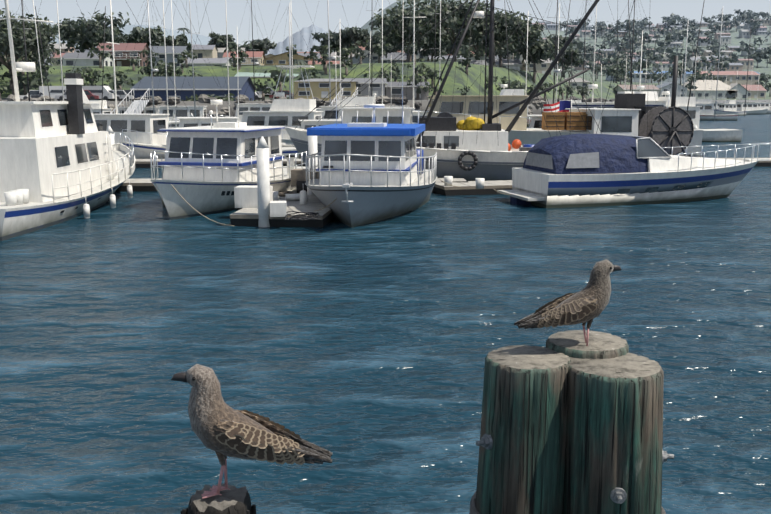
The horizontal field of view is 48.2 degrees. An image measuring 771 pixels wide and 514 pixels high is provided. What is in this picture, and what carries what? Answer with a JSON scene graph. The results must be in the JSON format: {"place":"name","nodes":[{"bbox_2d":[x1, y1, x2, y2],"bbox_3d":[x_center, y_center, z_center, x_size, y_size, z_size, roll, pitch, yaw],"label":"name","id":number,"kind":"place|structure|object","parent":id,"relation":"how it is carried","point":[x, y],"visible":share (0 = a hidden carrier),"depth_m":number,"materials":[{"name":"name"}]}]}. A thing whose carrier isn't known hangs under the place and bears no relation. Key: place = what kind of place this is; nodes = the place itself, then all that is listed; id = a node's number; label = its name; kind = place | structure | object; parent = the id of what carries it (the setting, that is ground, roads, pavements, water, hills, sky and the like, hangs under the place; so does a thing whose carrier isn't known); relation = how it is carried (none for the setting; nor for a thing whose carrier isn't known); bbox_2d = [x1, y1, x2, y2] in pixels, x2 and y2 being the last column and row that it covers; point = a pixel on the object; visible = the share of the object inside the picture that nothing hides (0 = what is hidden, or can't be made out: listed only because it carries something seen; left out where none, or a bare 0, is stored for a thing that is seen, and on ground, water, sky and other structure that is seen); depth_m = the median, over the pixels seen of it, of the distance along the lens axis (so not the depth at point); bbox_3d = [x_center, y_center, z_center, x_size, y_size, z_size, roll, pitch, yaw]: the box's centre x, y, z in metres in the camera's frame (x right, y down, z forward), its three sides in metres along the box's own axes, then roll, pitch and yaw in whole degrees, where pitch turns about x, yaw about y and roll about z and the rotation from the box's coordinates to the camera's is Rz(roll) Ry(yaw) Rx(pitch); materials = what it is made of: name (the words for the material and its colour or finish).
{"place":"outdoors","nodes":[
{"label":"outdoors","id":0,"kind":"place"},
{"bbox_2d":[267,24,327,54],"bbox_3d":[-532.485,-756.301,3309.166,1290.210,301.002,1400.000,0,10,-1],"label":"mountain peak","id":1,"kind":"structure","parent":0,"point":[301,36],"depth_m":3334.53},
{"bbox_2d":[1,0,765,121],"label":"sailboat masts","id":2,"kind":"object","parent":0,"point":[334,57],"visible":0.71,"depth_m":68.44,"materials":[{"name":"grey metal"}]},
{"bbox_2d":[0,114,770,513],"bbox_3d":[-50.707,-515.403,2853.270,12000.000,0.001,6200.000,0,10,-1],"label":"water","id":3,"kind":"structure","parent":0,"point":[360,352],"depth_m":11.40,"materials":[{"name":"blue liquid"}]},
{"bbox_2d":[0,0,135,240],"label":"yacht","id":4,"kind":"object","parent":3,"relation":"on","point":[56,154],"visible":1,"depth_m":22.37,"materials":[{"name":"white paint"}]},
{"bbox_2d":[21,0,127,111],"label":"sail boat","id":5,"kind":"object","parent":3,"relation":"on","point":[60,50],"depth_m":64.74,"materials":[{"name":"white metal"}]},
{"bbox_2d":[89,100,111,113],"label":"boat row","id":6,"kind":"object","parent":3,"relation":"on","point":[96,108],"visible":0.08,"depth_m":71.48,"materials":[{"name":"white paint"}]},
{"bbox_2d":[61,0,191,151],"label":"boat","id":7,"kind":"object","parent":3,"relation":"on","point":[117,123],"visible":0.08,"depth_m":42.67,"materials":[{"name":"white glass"}]},
{"bbox_2d":[118,107,159,113],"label":"white boat","id":8,"kind":"object","parent":3,"relation":"on","point":[147,110],"visible":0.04,"depth_m":77.30,"materials":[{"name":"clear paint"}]},
{"bbox_2d":[115,0,234,127],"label":"sail boat","id":9,"kind":"object","parent":3,"relation":"on","point":[171,124],"visible":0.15,"depth_m":63.91,"materials":[{"name":"white metal"}]},
{"bbox_2d":[131,0,233,120],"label":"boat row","id":10,"kind":"object","parent":3,"relation":"on","point":[181,111],"visible":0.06,"depth_m":74.47,"materials":[{"name":"white glass"}]},
{"bbox_2d":[122,117,298,158],"bbox_3d":[-8.734,-5.666,42.919,8.500,2.550,3.000,-2,11,-13],"label":"boat","id":11,"kind":"object","parent":3,"relation":"on","point":[142,151],"visible":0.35,"depth_m":41.81,"materials":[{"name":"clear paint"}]},
{"bbox_2d":[180,484,255,513],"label":"pile stump","id":12,"kind":"object","parent":3,"relation":"in","point":[233,500],"visible":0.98,"depth_m":3.04,"materials":[{"name":"brown wood"}]},
{"bbox_2d":[171,364,332,498],"bbox_3d":[-0.484,0.642,3.048,0.609,0.462,0.189,12,9,-6],"label":"gull","id":13,"kind":"object","parent":12,"relation":"on","point":[221,428],"visible":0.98,"depth_m":2.98,"materials":[{"name":"brown"}]},
{"bbox_2d":[150,37,306,219],"bbox_3d":[-4.738,-4.061,25.834,3.700,5.500,9.300,2,11,13],"label":"boat","id":14,"kind":"object","parent":3,"relation":"on","point":[207,170],"visible":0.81,"depth_m":24.18,"materials":[{"name":"white paint"}]},
{"bbox_2d":[172,0,287,121],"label":"sail boat","id":15,"kind":"object","parent":3,"relation":"on","point":[227,62],"visible":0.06,"depth_m":65.93,"materials":[{"name":"white metal"}]},
{"bbox_2d":[212,103,271,120],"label":"boat row","id":16,"kind":"object","parent":3,"relation":"on","point":[254,106],"visible":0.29,"depth_m":77.59,"materials":[{"name":"white paint"}]},
{"bbox_2d":[174,65,322,142],"bbox_3d":[-6.476,-8.576,51.071,12.500,5.360,3.900,1,10,5],"label":"boat","id":17,"kind":"object","parent":3,"relation":"on","point":[287,112],"visible":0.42,"depth_m":49.85,"materials":[{"name":"white plastic"}]},
{"bbox_2d":[251,4,342,103],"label":"sail boat","id":18,"kind":"object","parent":3,"relation":"on","point":[291,47],"depth_m":77.64,"materials":[{"name":"white metal"}]},
{"bbox_2d":[281,120,340,158],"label":"boat","id":19,"kind":"object","parent":3,"relation":"on","point":[305,124],"visible":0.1,"depth_m":44.92,"materials":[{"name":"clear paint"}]},
{"bbox_2d":[295,22,399,119],"bbox_3d":[-2.822,-13.029,64.558,11.000,9.300,3.600,0,10,1],"label":"white boat","id":20,"kind":"object","parent":3,"relation":"on","point":[359,101],"visible":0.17,"depth_m":63.81,"materials":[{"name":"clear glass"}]},
{"bbox_2d":[300,52,437,226],"bbox_3d":[-0.527,-4.167,24.184,3.850,6.300,9.120,1,10,6],"label":"boat","id":21,"kind":"object","parent":3,"relation":"on","point":[379,172],"visible":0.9,"depth_m":22.86,"materials":[{"name":"metal"}]},
{"bbox_2d":[351,0,427,106],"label":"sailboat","id":22,"kind":"object","parent":3,"relation":"on","point":[382,58],"visible":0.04,"depth_m":74.73,"materials":[{"name":"white paint"}]},
{"bbox_2d":[402,0,426,122],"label":"white boat","id":23,"kind":"object","parent":3,"relation":"on","point":[415,116],"visible":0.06,"depth_m":49.30,"materials":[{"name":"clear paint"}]},
{"bbox_2d":[106,113,770,227],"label":"docks","id":24,"kind":"object","parent":3,"relation":"in","point":[262,203],"visible":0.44,"depth_m":22.91,"materials":[{"name":"concrete"}]},
{"bbox_2d":[171,181,510,225],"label":"mooring lines","id":25,"kind":"object","parent":24,"relation":"on","point":[314,211],"visible":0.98,"depth_m":20.82,"materials":[{"name":"beige fabric"}]},
{"bbox_2d":[285,0,649,180],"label":"fishing boat","id":26,"kind":"object","parent":3,"relation":"in","point":[471,148],"visible":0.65,"depth_m":31.77,"materials":[{"name":"white paint"}]},
{"bbox_2d":[355,56,702,154],"bbox_3d":[6.420,-6.758,40.958,16.000,5.400,4.800,0,10,-1],"label":"fishing boat","id":27,"kind":"object","parent":3,"relation":"on","point":[520,130],"visible":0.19,"depth_m":39.28,"materials":[{"name":"white paint"}]},
{"bbox_2d":[542,112,587,129],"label":"deck crates","id":28,"kind":"object","parent":27,"relation":"on","point":[562,119],"visible":0.81,"depth_m":38.92,"materials":[{"name":"brown wood"}]},
{"bbox_2d":[638,106,693,154],"bbox_3d":[11.971,-5.435,38.407,3.547,2.508,2.600,-3,11,-15],"label":"net drum","id":29,"kind":"object","parent":27,"relation":"on","point":[660,126],"visible":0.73,"depth_m":38.06,"materials":[{"name":"grey metal"}]},
{"bbox_2d":[464,11,599,114],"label":"sailboat","id":30,"kind":"object","parent":3,"relation":"on","point":[504,91],"visible":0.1,"depth_m":67.93,"materials":[{"name":"white paint"}]},
{"bbox_2d":[525,3,598,114],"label":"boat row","id":31,"kind":"object","parent":3,"relation":"on","point":[557,64],"visible":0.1,"depth_m":72.17,"materials":[{"name":"white paint"}]},
{"bbox_2d":[475,330,663,513],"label":"pile cluster","id":32,"kind":"object","parent":3,"relation":"in","point":[571,422],"visible":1,"depth_m":4.17,"materials":[{"name":"green wood"}]},
{"bbox_2d":[469,492,665,513],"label":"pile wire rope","id":33,"kind":"object","parent":32,"relation":"attached to","point":[473,510],"depth_m":4.46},
{"bbox_2d":[514,259,621,345],"bbox_3d":[0.941,0.272,4.371,0.597,0.449,0.187,-11,12,-11],"label":"gull","id":34,"kind":"object","parent":32,"relation":"on","point":[588,303],"visible":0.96,"depth_m":4.33,"materials":[{"name":"brown"}]},
{"bbox_2d":[476,434,673,503],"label":"bolts","id":35,"kind":"object","parent":32,"relation":"attached to","point":[618,495],"visible":0.79,"depth_m":4.26,"materials":[{"name":"grey metal"}]},
{"bbox_2d":[572,84,614,107],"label":"boat","id":36,"kind":"object","parent":3,"relation":"on","point":[592,86],"visible":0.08,"depth_m":52.20,"materials":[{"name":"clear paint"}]},
{"bbox_2d":[527,94,669,127],"bbox_3d":[10.379,-6.944,46.586,10.019,3.752,3.400,-1,10,-3],"label":"boat","id":37,"kind":"object","parent":3,"relation":"on","point":[535,121],"visible":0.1,"depth_m":45.31,"materials":[{"name":"white paint"}]},
{"bbox_2d":[565,108,640,135],"bbox_3d":[9.842,-5.584,41.210,2.900,3.000,8.000,-1,10,-7],"label":"boat cabin","id":38,"kind":"object","parent":3,"relation":"on","point":[615,121],"visible":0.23,"depth_m":38.09,"materials":[{"name":"white paint"}]},
{"bbox_2d":[497,64,770,207],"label":"cruiser boat","id":39,"kind":"object","parent":3,"relation":"on","point":[579,170],"visible":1,"depth_m":25.56,"materials":[{"name":"white paint"}]},
{"bbox_2d":[613,31,665,105],"bbox_3d":[19.301,-12.881,65.979,4.600,8.500,14.000,1,10,3],"label":"sailboat","id":40,"kind":"object","parent":3,"relation":"on","point":[651,97],"visible":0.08,"depth_m":64.81,"materials":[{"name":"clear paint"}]},
{"bbox_2d":[658,91,742,141],"bbox_3d":[21.180,-10.522,65.442,11.000,4.050,3.600,-1,10,-5],"label":"white boat","id":41,"kind":"object","parent":3,"relation":"on","point":[722,135],"visible":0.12,"depth_m":64.38,"materials":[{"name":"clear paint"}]},
{"bbox_2d":[677,49,737,120],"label":"boat","id":42,"kind":"object","parent":3,"relation":"on","point":[707,110],"visible":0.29,"depth_m":134.23,"materials":[{"name":"white paint"}]},
{"bbox_2d":[714,100,746,115],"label":"boat","id":43,"kind":"object","parent":3,"relation":"on","point":[726,107],"visible":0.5,"depth_m":177.68,"materials":[{"name":"white paint"}]},
{"bbox_2d":[736,103,768,114],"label":"boat","id":44,"kind":"object","parent":3,"relation":"on","point":[752,109],"visible":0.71,"depth_m":191.07,"materials":[{"name":"white paint"}]},
{"bbox_2d":[746,80,770,113],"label":"boat","id":45,"kind":"object","parent":3,"relation":"on","point":[763,104],"visible":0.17,"depth_m":200.15,"materials":[{"name":"white paint"}]},
{"bbox_2d":[0,0,770,116],"bbox_3d":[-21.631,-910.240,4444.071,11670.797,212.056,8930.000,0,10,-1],"label":"hillside","id":46,"kind":"structure","parent":0,"point":[475,71],"depth_m":155.97,"materials":[{"name":"green plant"}]},
{"bbox_2d":[0,8,63,94],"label":"tree","id":47,"kind":"object","parent":46,"relation":"on","point":[18,39],"visible":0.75,"depth_m":135.53,"materials":[{"name":"green plant"}]},
{"bbox_2d":[39,86,65,97],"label":"car","id":48,"kind":"object","parent":46,"relation":"on","point":[55,90],"visible":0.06,"depth_m":114.16,"materials":[{"name":"paint"}]},
{"bbox_2d":[61,53,112,65],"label":"white house","id":49,"kind":"structure","parent":46,"relation":"on","point":[69,59],"depth_m":180.47,"materials":[{"name":"paint"}]},
{"bbox_2d":[55,10,130,52],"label":"hill tree","id":50,"kind":"object","parent":46,"relation":"on","point":[73,32],"visible":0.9,"depth_m":218.88,"materials":[{"name":"green plant"}]},
{"bbox_2d":[82,86,113,100],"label":"car","id":51,"kind":"object","parent":46,"relation":"on","point":[97,90],"visible":0.4,"depth_m":114.25,"materials":[{"name":"paint"}]},
{"bbox_2d":[96,43,149,65],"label":"brown house","id":52,"kind":"structure","parent":46,"relation":"on","point":[120,51],"depth_m":190.29,"materials":[{"name":"paint"}]},
{"bbox_2d":[122,25,167,45],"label":"hill tree","id":53,"kind":"object","parent":46,"relation":"on","point":[142,38],"visible":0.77,"depth_m":225.33,"materials":[{"name":"green plant"}]},
{"bbox_2d":[148,46,189,65],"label":"grey blue house","id":54,"kind":"structure","parent":46,"relation":"on","point":[160,50],"depth_m":196.32,"materials":[{"name":"paint"}]},
{"bbox_2d":[165,33,190,50],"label":"hill tree","id":55,"kind":"object","parent":46,"relation":"on","point":[181,40],"visible":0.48,"depth_m":230.98,"materials":[{"name":"green plant"}]},
{"bbox_2d":[130,77,256,100],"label":"blue shed","id":56,"kind":"structure","parent":46,"relation":"on","point":[209,86],"depth_m":106.81,"materials":[{"name":"paint"}]},
{"bbox_2d":[180,58,232,65],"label":"low white house","id":57,"kind":"structure","parent":46,"relation":"on","point":[212,61],"depth_m":171.77,"materials":[{"name":"paint"}]},
{"bbox_2d":[182,92,234,100],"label":"parked cars","id":58,"kind":"object","parent":46,"relation":"on","point":[196,98],"visible":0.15,"depth_m":97.02,"materials":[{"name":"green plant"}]},
{"bbox_2d":[207,32,235,47],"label":"hill tree","id":59,"kind":"object","parent":46,"relation":"on","point":[219,41],"visible":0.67,"depth_m":258.30,"materials":[{"name":"green plant"}]},
{"bbox_2d":[110,87,357,119],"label":"gangways","id":60,"kind":"object","parent":46,"relation":"on","point":[138,107],"visible":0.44,"depth_m":75.24,"materials":[{"name":"grey metal"}]},
{"bbox_2d":[222,51,264,65],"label":"cream house","id":61,"kind":"structure","parent":46,"relation":"on","point":[258,56],"depth_m":206.38,"materials":[{"name":"paint"}]},
{"bbox_2d":[239,37,276,54],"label":"hill tree","id":62,"kind":"object","parent":46,"relation":"on","point":[258,44],"visible":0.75,"depth_m":275.29,"materials":[{"name":"green plant"}]},
{"bbox_2d":[234,72,298,77],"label":"building roof","id":63,"kind":"structure","parent":46,"relation":"on","point":[246,74],"depth_m":148.81,"materials":[{"name":"paint"}]},
{"bbox_2d":[264,52,315,64],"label":"house","id":64,"kind":"structure","parent":46,"relation":"on","point":[277,59],"depth_m":216.09,"materials":[{"name":"paint"}]},
{"bbox_2d":[7,94,614,116],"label":"shore rocks","id":65,"kind":"object","parent":46,"relation":"on","point":[204,98],"visible":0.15,"depth_m":85.78,"materials":[{"name":"grey stone"}]},
{"bbox_2d":[291,79,357,100],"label":"building","id":66,"kind":"structure","parent":46,"relation":"on","point":[320,88],"depth_m":125.41,"materials":[{"name":"paint"}]},
{"bbox_2d":[311,29,347,51],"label":"tree","id":67,"kind":"object","parent":46,"relation":"on","point":[324,40],"visible":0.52,"depth_m":287.67,"materials":[{"name":"green plant"}]},
{"bbox_2d":[332,27,369,47],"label":"hill tree","id":68,"kind":"object","parent":46,"relation":"on","point":[358,35],"visible":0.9,"depth_m":269.83,"materials":[{"name":"green plant"}]},
{"bbox_2d":[43,28,676,52],"bbox_3d":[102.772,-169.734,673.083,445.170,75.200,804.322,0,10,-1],"label":"town houses","id":69,"kind":"structure","parent":46,"relation":"on","point":[63,47],"depth_m":280.67,"materials":[{"name":"paint"}]},
{"bbox_2d":[346,54,377,63],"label":"grey house","id":70,"kind":"structure","parent":46,"relation":"on","point":[356,61],"depth_m":226.25,"materials":[{"name":"paint"}]},
{"bbox_2d":[344,78,386,97],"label":"building","id":71,"kind":"structure","parent":46,"relation":"on","point":[377,86],"depth_m":129.50,"materials":[{"name":"paint"}]},
{"bbox_2d":[365,28,401,51],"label":"tree","id":72,"kind":"object","parent":46,"relation":"on","point":[374,41],"visible":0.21,"depth_m":246.46,"materials":[{"name":"green plant"}]},
{"bbox_2d":[0,9,770,100],"bbox_3d":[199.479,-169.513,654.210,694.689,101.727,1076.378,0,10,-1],"label":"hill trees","id":73,"kind":"object","parent":46,"relation":"on","point":[742,17],"visible":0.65,"depth_m":339.41,"materials":[{"name":"green plant"}]},
{"bbox_2d":[1,19,770,67],"bbox_3d":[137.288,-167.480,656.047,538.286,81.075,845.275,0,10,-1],"label":"town houses","id":74,"kind":"structure","parent":46,"relation":"on","point":[209,50],"depth_m":246.17,"materials":[{"name":"paint"}]},
{"bbox_2d":[381,52,406,62],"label":"house under trees","id":75,"kind":"structure","parent":46,"relation":"on","point":[390,57],"depth_m":237.23,"materials":[{"name":"paint"}]},
{"bbox_2d":[385,82,429,99],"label":"building","id":76,"kind":"structure","parent":46,"relation":"on","point":[393,86],"depth_m":135.57,"materials":[{"name":"paint"}]},
{"bbox_2d":[367,1,453,61],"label":"tree","id":77,"kind":"object","parent":46,"relation":"on","point":[405,27],"visible":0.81,"depth_m":195.13,"materials":[{"name":"green plant"}]},
{"bbox_2d":[401,31,454,61],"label":"tree","id":78,"kind":"object","parent":46,"relation":"on","point":[425,48],"visible":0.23,"depth_m":240.43,"materials":[{"name":"green plant"}]},
{"bbox_2d":[396,0,503,61],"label":"tree","id":79,"kind":"object","parent":46,"relation":"on","point":[458,15],"visible":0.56,"depth_m":200.89,"materials":[{"name":"green plant"}]},
{"bbox_2d":[217,23,682,57],"bbox_3d":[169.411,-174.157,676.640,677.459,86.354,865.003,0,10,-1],"label":"town houses","id":80,"kind":"structure","parent":46,"relation":"on","point":[220,51],"depth_m":739.12,"materials":[{"name":"paint"}]},
{"bbox_2d":[447,26,484,59],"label":"tree","id":81,"kind":"object","parent":46,"relation":"on","point":[477,53],"visible":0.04,"depth_m":226.14,"materials":[{"name":"green plant"}]},
{"bbox_2d":[468,7,541,67],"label":"tree","id":82,"kind":"object","parent":46,"relation":"on","point":[499,35],"visible":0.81,"depth_m":198.07,"materials":[{"name":"green plant"}]},
{"bbox_2d":[493,59,521,71],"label":"white house","id":83,"kind":"structure","parent":46,"relation":"on","point":[514,64],"depth_m":207.74,"materials":[{"name":"paint"}]},
{"bbox_2d":[354,23,665,57],"bbox_3d":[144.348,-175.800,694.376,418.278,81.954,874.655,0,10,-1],"label":"town houses","id":84,"kind":"structure","parent":46,"relation":"on","point":[582,33],"depth_m":846.90,"materials":[{"name":"paint"}]},
{"bbox_2d":[503,21,554,82],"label":"tree","id":85,"kind":"object","parent":46,"relation":"on","point":[545,52],"visible":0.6,"depth_m":206.75,"materials":[{"name":"green plant"}]},
{"bbox_2d":[297,52,770,69],"bbox_3d":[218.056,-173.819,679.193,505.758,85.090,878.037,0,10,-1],"label":"town houses","id":86,"kind":"structure","parent":46,"relation":"on","point":[744,62],"depth_m":589.79,"materials":[{"name":"paint"}]},
{"bbox_2d":[521,58,550,73],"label":"house row","id":87,"kind":"object","parent":46,"relation":"on","point":[543,67],"visible":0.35,"depth_m":273.49,"materials":[{"name":"paint"}]},
{"bbox_2d":[412,30,693,71],"bbox_3d":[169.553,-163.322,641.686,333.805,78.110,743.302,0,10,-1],"label":"town houses","id":88,"kind":"structure","parent":46,"relation":"on","point":[510,55],"depth_m":321.28,"materials":[{"name":"paint"}]},
{"bbox_2d":[397,23,730,70],"bbox_3d":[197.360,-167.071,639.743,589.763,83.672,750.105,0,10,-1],"label":"town houses","id":89,"kind":"structure","parent":46,"relation":"on","point":[580,67],"depth_m":627.08,"materials":[{"name":"paint"}]},
{"bbox_2d":[545,34,583,75],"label":"tree","id":90,"kind":"object","parent":46,"relation":"on","point":[573,56],"visible":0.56,"depth_m":280.11,"materials":[{"name":"green plant"}]},
{"bbox_2d":[564,78,589,96],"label":"house row","id":91,"kind":"object","parent":46,"relation":"on","point":[579,81],"visible":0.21,"depth_m":266.64,"materials":[{"name":"paint"}]},
{"bbox_2d":[444,19,760,70],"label":"town houses","id":92,"kind":"structure","parent":46,"relation":"on","point":[666,65],"depth_m":569.81,"materials":[{"name":"paint"}]},
{"bbox_2d":[614,85,659,94],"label":"house","id":93,"kind":"structure","parent":46,"relation":"on","point":[618,88],"depth_m":316.08,"materials":[{"name":"paint"}]},
{"bbox_2d":[537,25,766,69],"bbox_3d":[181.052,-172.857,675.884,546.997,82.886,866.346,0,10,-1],"label":"town houses","id":94,"kind":"structure","parent":46,"relation":"on","point":[762,28],"depth_m":745.50,"materials":[{"name":"paint"}]},
{"bbox_2d":[571,36,732,57],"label":"town houses","id":95,"kind":"structure","parent":46,"relation":"on","point":[727,53],"depth_m":647.68,"materials":[{"name":"paint"}]},
{"bbox_2d":[539,21,770,56],"bbox_3d":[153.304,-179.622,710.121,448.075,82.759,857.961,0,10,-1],"label":"town houses","id":96,"kind":"structure","parent":46,"relation":"on","point":[746,27],"depth_m":838.80,"materials":[{"name":"paint"}]},
{"bbox_2d":[563,23,751,63],"bbox_3d":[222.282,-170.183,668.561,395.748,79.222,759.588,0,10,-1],"label":"town houses","id":97,"kind":"structure","parent":46,"relation":"on","point":[743,33],"depth_m":785.72,"materials":[{"name":"paint"}]},
{"bbox_2d":[656,82,686,96],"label":"house","id":98,"kind":"structure","parent":46,"relation":"on","point":[667,86],"depth_m":326.00,"materials":[{"name":"paint"}]},
{"bbox_2d":[618,21,730,67],"bbox_3d":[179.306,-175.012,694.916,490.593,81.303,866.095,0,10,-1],"label":"town houses","id":99,"kind":"structure","parent":46,"relation":"on","point":[724,40],"depth_m":744.08,"materials":[{"name":"paint"}]},
{"bbox_2d":[609,22,742,70],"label":"town houses","id":100,"kind":"structure","parent":46,"relation":"on","point":[739,67],"depth_m":703.87,"materials":[{"name":"paint"}]},
{"bbox_2d":[605,71,759,83],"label":"blue marina roof","id":101,"kind":"structure","parent":46,"relation":"on","point":[637,79],"depth_m":423.52,"materials":[{"name":"paint"}]},
{"bbox_2d":[682,80,736,98],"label":"white marina building","id":102,"kind":"structure","parent":46,"relation":"on","point":[702,89],"depth_m":341.40,"materials":[{"name":"white paint"}]},
{"bbox_2d":[694,71,759,84],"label":"cream marina building","id":103,"kind":"structure","parent":46,"relation":"on","point":[741,77],"depth_m":379.95,"materials":[{"name":"paint"}]},
{"bbox_2d":[742,85,766,97],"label":"house","id":104,"kind":"structure","parent":46,"relation":"on","point":[760,90],"depth_m":346.60,"materials":[{"name":"paint"}]},
{"bbox_2d":[0,0,770,45],"label":"sky","id":105,"kind":"structure","parent":0,"point":[355,11],"materials":[{"name":"white"}]},
{"bbox_2d":[543,99,571,111],"bbox_3d":[9.018,-7.026,45.032,1.589,2.402,0.180,-1,10,-5],"label":"us flag","id":106,"kind":"object","parent":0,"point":[560,106],"visible":0.52,"depth_m":44.90,"materials":[{"name":"multicoloured fabric"}]},
{"bbox_2d":[727,83,748,98],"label":"house","id":107,"kind":"structure","parent":0,"point":[741,89],"depth_m":341.32,"materials":[{"name":"grey paint"}]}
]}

